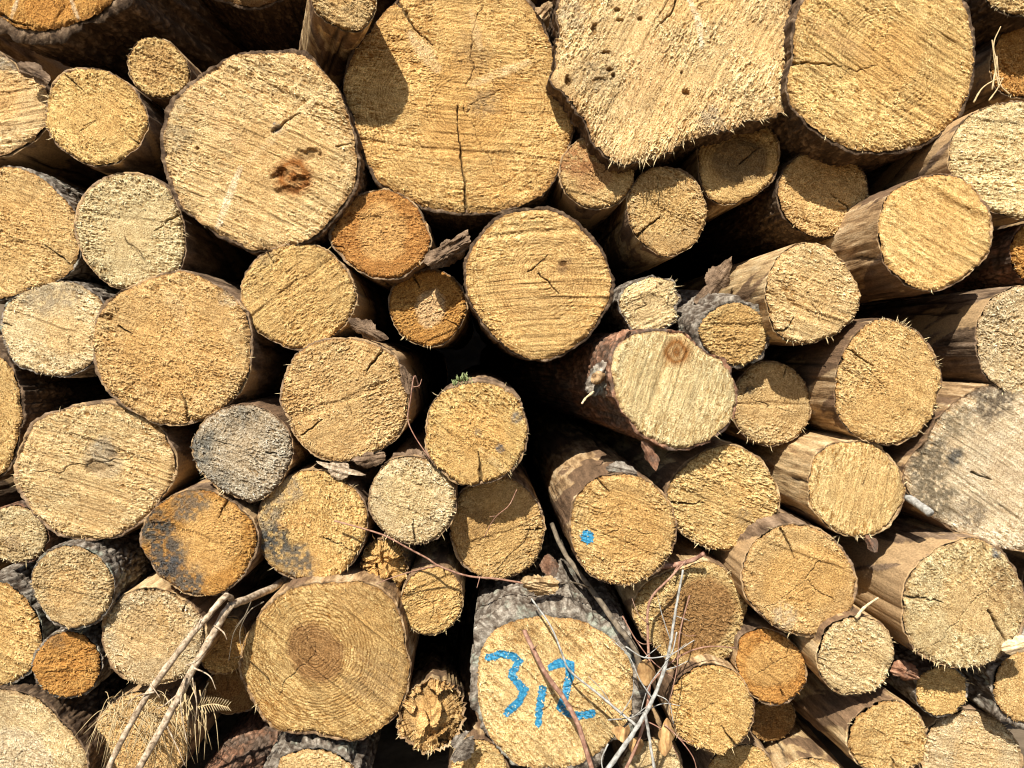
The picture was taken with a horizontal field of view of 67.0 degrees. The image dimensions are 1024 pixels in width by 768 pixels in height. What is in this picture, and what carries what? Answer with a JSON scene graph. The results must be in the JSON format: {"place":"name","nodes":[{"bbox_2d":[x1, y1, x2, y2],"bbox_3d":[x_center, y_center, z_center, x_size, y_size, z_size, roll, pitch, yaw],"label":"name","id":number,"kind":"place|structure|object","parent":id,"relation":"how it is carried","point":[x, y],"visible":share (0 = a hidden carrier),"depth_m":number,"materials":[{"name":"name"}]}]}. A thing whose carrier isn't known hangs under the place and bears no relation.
{"place":"outdoors","nodes":[
{"label":"outdoors","id":0,"kind":"place"},
{"bbox_2d":[0,289,1023,767],"bbox_3d":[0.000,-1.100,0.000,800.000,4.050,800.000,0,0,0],"label":"ground","id":1,"kind":"structure","parent":0,"point":[394,751],"depth_m":1.81,"materials":[{"name":"soil"}]},
{"bbox_2d":[0,558,13,570],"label":"log","id":2,"kind":"object","parent":1,"relation":"on","point":[3,564],"visible":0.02,"depth_m":1.77,"materials":[{"name":"brown wood"}]},
{"bbox_2d":[0,477,22,506],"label":"log","id":3,"kind":"object","parent":2,"relation":"on","point":[9,494],"visible":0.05,"depth_m":1.64,"materials":[{"name":"brown wood"}]},
{"bbox_2d":[0,671,159,767],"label":"log","id":4,"kind":"object","parent":1,"relation":"on","point":[39,728],"visible":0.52,"depth_m":1.47,"materials":[{"name":"brown wood"}]},
{"bbox_2d":[0,559,82,685],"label":"log","id":5,"kind":"object","parent":4,"relation":"on","point":[27,626],"visible":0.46,"depth_m":1.49,"materials":[{"name":"beige wood"}]},
{"bbox_2d":[0,499,70,567],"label":"log","id":6,"kind":"object","parent":5,"relation":"on","point":[26,536],"visible":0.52,"depth_m":1.50,"materials":[{"name":"brown wood"}]},
{"bbox_2d":[0,348,112,479],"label":"log","id":7,"kind":"object","parent":6,"relation":"on","point":[27,397],"visible":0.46,"depth_m":1.50,"materials":[{"name":"brown wood"}]},
{"bbox_2d":[0,280,120,377],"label":"log","id":8,"kind":"object","parent":7,"relation":"on","point":[48,329],"visible":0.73,"depth_m":1.48,"materials":[{"name":"wood"}]},
{"bbox_2d":[0,165,108,303],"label":"log","id":9,"kind":"object","parent":8,"relation":"on","point":[39,247],"visible":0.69,"depth_m":1.48,"materials":[{"name":"wood"}]},
{"bbox_2d":[0,51,107,190],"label":"log","id":10,"kind":"object","parent":9,"relation":"on","point":[24,137],"visible":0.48,"depth_m":1.50,"materials":[{"name":"beige wood"}]},
{"bbox_2d":[0,36,71,82],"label":"log","id":11,"kind":"object","parent":10,"relation":"on","point":[53,69],"visible":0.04,"depth_m":1.82,"materials":[{"name":"brown wood"}]},
{"bbox_2d":[0,0,246,100],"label":"log","id":12,"kind":"object","parent":10,"relation":"on","point":[106,35],"visible":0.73,"depth_m":1.53,"materials":[{"name":"brown wood"}]},
{"bbox_2d":[31,621,113,698],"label":"log","id":13,"kind":"object","parent":4,"relation":"on","point":[67,663],"visible":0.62,"depth_m":1.48,"materials":[{"name":"orange wood"}]},
{"bbox_2d":[30,526,155,629],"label":"log","id":14,"kind":"object","parent":13,"relation":"on","point":[77,584],"visible":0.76,"depth_m":1.44,"materials":[{"name":"beige wood"}]},
{"bbox_2d":[11,398,205,540],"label":"log","id":15,"kind":"object","parent":14,"relation":"on","point":[111,468],"visible":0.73,"depth_m":1.46,"materials":[{"name":"wood"}]},
{"bbox_2d":[91,269,298,425],"bbox_3d":[-0.675,-0.104,2.413,0.300,0.366,1.976,0,0,-3],"label":"log","id":16,"kind":"object","parent":15,"relation":"on","point":[179,347],"visible":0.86,"depth_m":1.44,"materials":[{"name":"wood"}]},
{"bbox_2d":[74,172,256,289],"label":"log","id":17,"kind":"object","parent":16,"relation":"on","point":[131,228],"visible":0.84,"depth_m":1.47,"materials":[{"name":"beige wood"}]},
{"bbox_2d":[42,67,167,182],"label":"log","id":18,"kind":"object","parent":17,"relation":"on","point":[108,123],"visible":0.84,"depth_m":1.46,"materials":[{"name":"beige wood"}]},
{"bbox_2d":[17,61,50,85],"bbox_3d":[-0.903,-0.591,1.470,0.064,0.049,0.026,0,0,0],"label":"bark shred","id":19,"kind":"object","parent":18,"relation":"on","point":[28,69],"visible":1,"depth_m":1.46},
{"bbox_2d":[126,37,201,109],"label":"log","id":20,"kind":"object","parent":18,"relation":"on","point":[162,72],"visible":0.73,"depth_m":1.47,"materials":[{"name":"brown wood"}]},
{"bbox_2d":[96,663,221,767],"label":"log","id":21,"kind":"object","parent":1,"relation":"on","point":[200,679],"visible":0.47,"depth_m":1.55,"materials":[{"name":"beige wood"}]},
{"bbox_2d":[101,558,272,685],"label":"log","id":22,"kind":"object","parent":21,"relation":"on","point":[150,621],"visible":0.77,"depth_m":1.47,"materials":[{"name":"brown wood"}]},
{"bbox_2d":[72,681,218,767],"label":"dry grass","id":23,"kind":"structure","parent":22,"relation":"hanging from","point":[154,719],"depth_m":1.41,"materials":[{"name":"plant"}]},
{"bbox_2d":[139,479,263,596],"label":"log","id":24,"kind":"object","parent":22,"relation":"on","point":[200,538],"visible":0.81,"depth_m":1.45,"materials":[{"name":"brown wood"}]},
{"bbox_2d":[190,395,316,502],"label":"log","id":25,"kind":"object","parent":24,"relation":"on","point":[251,451],"visible":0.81,"depth_m":1.45,"materials":[{"name":"grey wood"}]},
{"bbox_2d":[205,707,280,767],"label":"log","id":26,"kind":"object","parent":1,"relation":"on","point":[250,740],"visible":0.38,"depth_m":1.63,"materials":[{"name":"red wood"}]},
{"bbox_2d":[206,669,254,714],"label":"log","id":27,"kind":"object","parent":26,"relation":"on","point":[230,687],"visible":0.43,"depth_m":1.66,"materials":[{"name":"brown wood"}]},
{"bbox_2d":[201,568,282,674],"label":"log","id":28,"kind":"object","parent":27,"relation":"on","point":[215,661],"visible":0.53,"depth_m":1.58,"materials":[{"name":"brown wood"}]},
{"bbox_2d":[263,728,381,767],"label":"log","id":29,"kind":"object","parent":1,"relation":"on","point":[289,750],"visible":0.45,"depth_m":1.49,"materials":[{"name":"grey wood"}]},
{"bbox_2d":[236,528,419,741],"bbox_3d":[-0.391,0.487,2.433,0.331,0.393,1.987,0,0,-2],"label":"log","id":30,"kind":"object","parent":29,"relation":"on","point":[332,656],"visible":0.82,"depth_m":1.46,"materials":[{"name":"brown wood"}]},
{"bbox_2d":[106,576,289,767],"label":"forked branch","id":31,"kind":"object","parent":30,"relation":"on","point":[207,643],"visible":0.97,"depth_m":1.34,"materials":[{"name":"wood"}]},
{"bbox_2d":[257,410,426,578],"bbox_3d":[-0.426,0.235,2.453,0.221,0.296,1.979,0,0,-2],"label":"log","id":32,"kind":"object","parent":30,"relation":"on","point":[301,510],"visible":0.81,"depth_m":1.48,"materials":[{"name":"beige wood"}]},
{"bbox_2d":[316,461,364,479],"bbox_3d":[-0.324,0.161,1.466,0.096,0.043,0.011,0,0,0],"label":"bark strip","id":33,"kind":"object","parent":32,"relation":"on","point":[339,471],"visible":1,"depth_m":1.46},
{"bbox_2d":[275,337,447,462],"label":"log","id":34,"kind":"object","parent":32,"relation":"on","point":[341,399],"visible":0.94,"depth_m":1.45,"materials":[{"name":"beige wood"}]},
{"bbox_2d":[240,242,414,350],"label":"log","id":35,"kind":"object","parent":34,"relation":"on","point":[297,298],"visible":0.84,"depth_m":1.47,"materials":[{"name":"wood"}]},
{"bbox_2d":[160,48,377,257],"bbox_3d":[-0.510,-0.470,2.409,0.383,0.452,1.969,0,0,-2],"label":"log","id":36,"kind":"object","parent":35,"relation":"on","point":[261,152],"visible":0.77,"depth_m":1.45,"materials":[{"name":"brown wood"}]},
{"bbox_2d":[299,0,376,90],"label":"log","id":37,"kind":"object","parent":36,"relation":"on","point":[333,33],"visible":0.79,"depth_m":1.41,"materials":[{"name":"brown wood"}]},
{"bbox_2d":[202,0,344,97],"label":"log","id":38,"kind":"object","parent":37,"relation":"on","point":[262,25],"visible":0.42,"depth_m":1.86,"materials":[{"name":"brown wood"}]},
{"bbox_2d":[348,318,388,340],"bbox_3d":[-0.272,-0.104,1.470,0.079,0.046,0.029,0,0,0],"label":"wood sliver","id":39,"kind":"object","parent":34,"relation":"on","point":[366,329],"visible":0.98,"depth_m":1.46,"materials":[{"name":"brown wood"}]},
{"bbox_2d":[352,451,385,467],"bbox_3d":[-0.269,0.143,1.455,0.066,0.033,0.013,0,0,0],"label":"bark scrap","id":40,"kind":"object","parent":34,"relation":"hanging from","point":[367,459],"visible":1,"depth_m":1.45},
{"bbox_2d":[388,267,473,349],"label":"log","id":41,"kind":"object","parent":34,"relation":"on","point":[428,308],"visible":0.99,"depth_m":1.54,"materials":[{"name":"wood"}]},
{"bbox_2d":[328,188,447,291],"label":"log","id":42,"kind":"object","parent":41,"relation":"on","point":[383,238],"visible":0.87,"depth_m":1.48,"materials":[{"name":"wood"}]},
{"bbox_2d":[360,526,418,586],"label":"log","id":43,"kind":"object","parent":30,"relation":"on","point":[388,558],"visible":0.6,"depth_m":1.52,"materials":[{"name":"brown wood"}]},
{"bbox_2d":[368,415,458,547],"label":"log","id":44,"kind":"object","parent":43,"relation":"on","point":[413,499],"visible":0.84,"depth_m":1.46,"materials":[{"name":"wood"}]},
{"bbox_2d":[401,527,465,635],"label":"log","id":45,"kind":"object","parent":30,"relation":"on","point":[432,599],"visible":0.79,"depth_m":1.50,"materials":[{"name":"brown wood"}]},
{"bbox_2d":[396,631,466,755],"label":"log","id":46,"kind":"object","parent":1,"relation":"on","point":[432,716],"visible":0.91,"depth_m":1.49,"materials":[{"name":"brown wood"}]},
{"bbox_2d":[450,730,474,762],"bbox_3d":[-0.092,0.674,1.443,0.047,0.062,0.019,0,0,0],"label":"bark curl","id":47,"kind":"object","parent":46,"relation":"on","point":[464,749],"visible":1,"depth_m":1.44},
{"bbox_2d":[448,568,510,767],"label":"log","id":48,"kind":"object","parent":1,"relation":"on","point":[487,753],"visible":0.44,"depth_m":1.63,"materials":[{"name":"brown wood"}]},
{"bbox_2d":[469,452,646,767],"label":"log","id":49,"kind":"object","parent":48,"relation":"on","point":[517,705],"visible":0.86,"depth_m":1.45,"materials":[{"name":"wood"}]},
{"bbox_2d":[334,520,522,586],"bbox_3d":[-0.144,0.321,1.455,0.378,0.132,0.027,0,0,-4],"label":"curved twig","id":50,"kind":"object","parent":49,"relation":"on","point":[442,567],"visible":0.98,"depth_m":1.45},
{"bbox_2d":[449,460,546,580],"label":"log","id":51,"kind":"object","parent":49,"relation":"on","point":[509,545],"visible":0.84,"depth_m":1.54,"materials":[{"name":"wood"}]},
{"bbox_2d":[424,364,528,486],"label":"log","id":52,"kind":"object","parent":51,"relation":"on","point":[476,429],"visible":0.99,"depth_m":1.44,"materials":[{"name":"wood"}]},
{"bbox_2d":[520,574,558,595],"bbox_3d":[0.051,0.375,1.431,0.072,0.044,0.029,0,0,0],"label":"bark flap","id":53,"kind":"object","parent":49,"relation":"on","point":[537,585],"visible":1,"depth_m":1.43,"materials":[{"name":"brown wood"}]},
{"bbox_2d":[539,554,558,576],"bbox_3d":[0.072,0.347,1.485,0.039,0.047,0.016,0,0,0],"label":"bark scrap","id":54,"kind":"object","parent":49,"relation":"on","point":[548,564],"visible":0.95,"depth_m":1.48,"materials":[{"name":"red wood"}]},
{"bbox_2d":[550,522,644,689],"bbox_3d":[0.120,0.421,1.471,0.115,0.270,0.254,0,0,-39],"label":"dark branch","id":55,"kind":"object","parent":49,"relation":"on","point":[607,612],"visible":0.93,"depth_m":1.45,"materials":[{"name":"wood"}]},
{"bbox_2d":[521,399,677,589],"bbox_3d":[0.153,0.212,2.374,0.206,0.341,1.976,0,0,-3],"label":"log","id":56,"kind":"object","parent":49,"relation":"on","point":[619,528],"visible":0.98,"depth_m":1.41,"materials":[{"name":"brown wood"}]},
{"bbox_2d":[480,328,737,450],"bbox_3d":[0.134,-0.026,2.342,0.301,0.297,1.952,0,0,-8],"label":"log","id":57,"kind":"object","parent":56,"relation":"on","point":[669,389],"visible":0.99,"depth_m":1.41,"materials":[{"name":"beige wood"}]},
{"bbox_2d":[463,206,614,362],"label":"log","id":58,"kind":"object","parent":57,"relation":"on","point":[539,284],"visible":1,"depth_m":1.45,"materials":[{"name":"brown wood"}]},
{"bbox_2d":[423,230,470,268],"bbox_3d":[-0.124,-0.258,1.486,0.092,0.080,0.062,0,0,0],"label":"bark chunk","id":59,"kind":"object","parent":58,"relation":"attached to","point":[447,252],"visible":1,"depth_m":1.47,"materials":[{"name":"wood"}]},
{"bbox_2d":[343,0,574,288],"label":"log","id":60,"kind":"object","parent":58,"relation":"on","point":[461,118],"visible":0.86,"depth_m":1.50,"materials":[{"name":"brown wood"}]},
{"bbox_2d":[367,0,395,31],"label":"log","id":61,"kind":"object","parent":60,"relation":"on","point":[382,6],"visible":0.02,"depth_m":1.80,"materials":[{"name":"brown wood"}]},
{"bbox_2d":[546,138,634,233],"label":"log","id":62,"kind":"object","parent":58,"relation":"on","point":[589,192],"visible":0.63,"depth_m":1.50,"materials":[{"name":"beige wood"}]},
{"bbox_2d":[592,275,681,333],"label":"log","id":63,"kind":"object","parent":57,"relation":"on","point":[651,301],"visible":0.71,"depth_m":1.50,"materials":[{"name":"beige wood"}]},
{"bbox_2d":[641,441,659,470],"bbox_3d":[0.253,0.130,1.413,0.037,0.055,0.018,0,0,0],"label":"bark shred","id":64,"kind":"object","parent":57,"relation":"hanging from","point":[651,457],"visible":1,"depth_m":1.41,"materials":[{"name":"red wood"}]},
{"bbox_2d":[614,283,770,369],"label":"log","id":65,"kind":"object","parent":57,"relation":"on","point":[731,330],"visible":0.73,"depth_m":1.45,"materials":[{"name":"beige wood"}]},
{"bbox_2d":[591,166,707,285],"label":"log","id":66,"kind":"object","parent":65,"relation":"on","point":[657,216],"visible":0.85,"depth_m":1.50,"materials":[{"name":"brown wood"}]},
{"bbox_2d":[545,0,791,179],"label":"log","id":67,"kind":"object","parent":66,"relation":"on","point":[638,87],"visible":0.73,"depth_m":1.45,"materials":[{"name":"brown wood"}]},
{"bbox_2d":[693,256,731,303],"bbox_3d":[0.402,-0.205,1.552,0.080,0.102,0.029,0,0,0],"label":"bark piece","id":68,"kind":"object","parent":65,"relation":"on","point":[717,278],"visible":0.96,"depth_m":1.54,"materials":[{"name":"brown wood"}]},
{"bbox_2d":[676,127,780,222],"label":"log","id":69,"kind":"object","parent":65,"relation":"on","point":[735,170],"visible":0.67,"depth_m":1.53,"materials":[{"name":"brown wood"}]},
{"bbox_2d":[531,569,688,767],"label":"grey twig","id":70,"kind":"object","parent":56,"relation":"attached to","point":[619,752],"visible":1,"depth_m":1.36,"materials":[{"name":"wood"}]},
{"bbox_2d":[522,629,593,767],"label":"brown twig","id":71,"kind":"object","parent":70,"relation":"attached to","point":[555,687],"visible":1,"depth_m":1.38,"materials":[{"name":"wood"}]},
{"bbox_2d":[606,461,637,475],"bbox_3d":[0.199,0.156,1.411,0.058,0.030,0.023,0,0,0],"label":"bark piece","id":72,"kind":"object","parent":56,"relation":"attached to","point":[620,466],"visible":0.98,"depth_m":1.40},
{"bbox_2d":[611,693,682,767],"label":"log","id":73,"kind":"object","parent":1,"relation":"on","point":[642,759],"visible":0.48,"depth_m":1.55,"materials":[{"name":"beige wood"}]},
{"bbox_2d":[625,559,735,767],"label":"twig","id":74,"kind":"object","parent":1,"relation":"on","point":[658,674],"visible":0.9,"depth_m":1.40,"materials":[{"name":"wood"}]},
{"bbox_2d":[637,659,654,685],"bbox_3d":[0.242,0.515,1.387,0.034,0.052,0.028,0,0,0],"label":"dead leaf","id":75,"kind":"object","parent":74,"relation":"attached to","point":[646,671],"visible":0.96,"depth_m":1.38,"materials":[{"name":"brown plant"}]},
{"bbox_2d":[658,718,674,755],"bbox_3d":[0.279,0.625,1.378,0.037,0.062,0.028,0,0,-12],"label":"dead leaf","id":76,"kind":"object","parent":74,"relation":"attached to","point":[666,736],"visible":1,"depth_m":1.37,"materials":[{"name":"brown plant"}]},
{"bbox_2d":[683,731,774,767],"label":"log","id":77,"kind":"object","parent":1,"relation":"on","point":[752,753],"visible":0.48,"depth_m":1.53,"materials":[{"name":"brown wood"}]},
{"bbox_2d":[616,593,754,755],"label":"log","id":78,"kind":"object","parent":77,"relation":"on","point":[714,712],"visible":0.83,"depth_m":1.44,"materials":[{"name":"brown wood"}]},
{"bbox_2d":[612,531,747,667],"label":"log","id":79,"kind":"object","parent":78,"relation":"on","point":[716,609],"visible":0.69,"depth_m":1.47,"materials":[{"name":"brown wood"}]},
{"bbox_2d":[572,417,780,553],"bbox_3d":[0.360,0.184,2.445,0.230,0.295,1.985,0,0,-2],"label":"log","id":80,"kind":"object","parent":79,"relation":"on","point":[720,494],"visible":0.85,"depth_m":1.47,"materials":[{"name":"brown wood"}]},
{"bbox_2d":[759,713,843,767],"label":"log","id":81,"kind":"object","parent":1,"relation":"on","point":[801,745],"visible":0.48,"depth_m":1.56,"materials":[{"name":"brown wood"}]},
{"bbox_2d":[750,696,795,741],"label":"log","id":82,"kind":"object","parent":81,"relation":"on","point":[773,723],"visible":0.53,"depth_m":1.59,"materials":[{"name":"brown wood"}]},
{"bbox_2d":[727,604,807,706],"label":"log","id":83,"kind":"object","parent":82,"relation":"on","point":[766,660],"visible":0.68,"depth_m":1.47,"materials":[{"name":"orange wood"}]},
{"bbox_2d":[791,667,927,767],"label":"log","id":84,"kind":"object","parent":81,"relation":"on","point":[882,727],"visible":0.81,"depth_m":1.44,"materials":[{"name":"brown wood"}]},
{"bbox_2d":[782,604,897,694],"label":"log","id":85,"kind":"object","parent":84,"relation":"on","point":[850,653],"visible":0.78,"depth_m":1.41,"materials":[{"name":"brown wood"}]},
{"bbox_2d":[702,508,857,637],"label":"log","id":86,"kind":"object","parent":85,"relation":"on","point":[792,573],"visible":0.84,"depth_m":1.42,"materials":[{"name":"beige wood"}]},
{"bbox_2d":[717,427,905,541],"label":"log","id":87,"kind":"object","parent":86,"relation":"on","point":[846,486],"visible":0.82,"depth_m":1.42,"materials":[{"name":"brown wood"}]},
{"bbox_2d":[723,361,811,451],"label":"log","id":88,"kind":"object","parent":87,"relation":"on","point":[773,408],"visible":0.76,"depth_m":1.52,"materials":[{"name":"brown wood"}]},
{"bbox_2d":[676,242,860,345],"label":"log","id":89,"kind":"object","parent":88,"relation":"on","point":[803,293],"visible":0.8,"depth_m":1.41,"materials":[{"name":"brown wood"}]},
{"bbox_2d":[623,152,869,284],"bbox_3d":[0.577,-0.420,2.489,0.187,0.263,1.943,0,0,-2],"label":"log","id":90,"kind":"object","parent":89,"relation":"on","point":[818,199],"visible":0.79,"depth_m":1.56,"materials":[{"name":"brown wood"}]},
{"bbox_2d":[767,0,975,203],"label":"log","id":91,"kind":"object","parent":90,"relation":"on","point":[868,86],"visible":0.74,"depth_m":1.43,"materials":[{"name":"brown wood"}]},
{"bbox_2d":[759,317,946,445],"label":"log","id":92,"kind":"object","parent":87,"relation":"on","point":[874,380],"visible":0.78,"depth_m":1.41,"materials":[{"name":"brown wood"}]},
{"bbox_2d":[797,173,992,303],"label":"log","id":93,"kind":"object","parent":92,"relation":"on","point":[925,234],"visible":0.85,"depth_m":1.37,"materials":[{"name":"brown wood"}]},
{"bbox_2d":[881,681,1023,767],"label":"log","id":94,"kind":"object","parent":1,"relation":"on","point":[969,734],"visible":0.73,"depth_m":1.52,"materials":[{"name":"beige wood"}]},
{"bbox_2d":[885,639,973,717],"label":"log","id":95,"kind":"object","parent":94,"relation":"on","point":[930,688],"visible":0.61,"depth_m":1.48,"materials":[{"name":"beige wood"}]},
{"bbox_2d":[780,505,1023,673],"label":"log","id":96,"kind":"object","parent":95,"relation":"on","point":[955,600],"visible":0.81,"depth_m":1.41,"materials":[{"name":"wood"}]},
{"bbox_2d":[879,381,1023,551],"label":"log","id":97,"kind":"object","parent":96,"relation":"on","point":[960,463],"visible":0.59,"depth_m":1.42,"materials":[{"name":"grey wood"}]},
{"bbox_2d":[904,494,933,516],"bbox_3d":[0.745,0.206,1.499,0.025,0.064,0.244,0,0,2],"label":"grey stick","id":98,"kind":"object","parent":97,"relation":"on","point":[925,509],"visible":0.54,"depth_m":1.40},
{"bbox_2d":[854,285,1023,395],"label":"log","id":99,"kind":"object","parent":97,"relation":"on","point":[976,336],"visible":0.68,"depth_m":1.44,"materials":[{"name":"brown wood"}]},
{"bbox_2d":[859,224,1023,304],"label":"log","id":100,"kind":"object","parent":99,"relation":"on","point":[1001,264],"visible":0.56,"depth_m":1.50,"materials":[{"name":"red wood"}]},
{"bbox_2d":[865,100,1023,226],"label":"log","id":101,"kind":"object","parent":100,"relation":"on","point":[981,151],"visible":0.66,"depth_m":1.40,"materials":[{"name":"beige wood"}]},
{"bbox_2d":[973,26,1009,102],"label":"grass stems","id":102,"kind":"object","parent":101,"relation":"on","point":[995,59],"visible":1,"depth_m":1.48,"materials":[{"name":"plant"}]},
{"bbox_2d":[960,27,1023,117],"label":"log","id":103,"kind":"object","parent":101,"relation":"on","point":[1009,49],"visible":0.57,"depth_m":1.55,"materials":[{"name":"brown wood"}]},
{"bbox_2d":[963,0,1023,48],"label":"log","id":104,"kind":"object","parent":103,"relation":"on","point":[989,18],"visible":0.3,"depth_m":1.50,"materials":[{"name":"brown wood"}]},
{"bbox_2d":[1001,635,1023,654],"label":"wood chip","id":105,"kind":"object","parent":96,"relation":"on","point":[1013,646],"visible":1,"depth_m":1.38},
{"bbox_2d":[957,628,1023,729],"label":"log","id":106,"kind":"object","parent":94,"relation":"on","point":[996,690],"visible":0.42,"depth_m":1.47,"materials":[{"name":"beige wood"}]},
{"bbox_2d":[1000,548,1023,586],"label":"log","id":107,"kind":"object","parent":106,"relation":"on","point":[1016,559],"visible":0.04,"depth_m":1.58,"materials":[{"name":"brown wood"}]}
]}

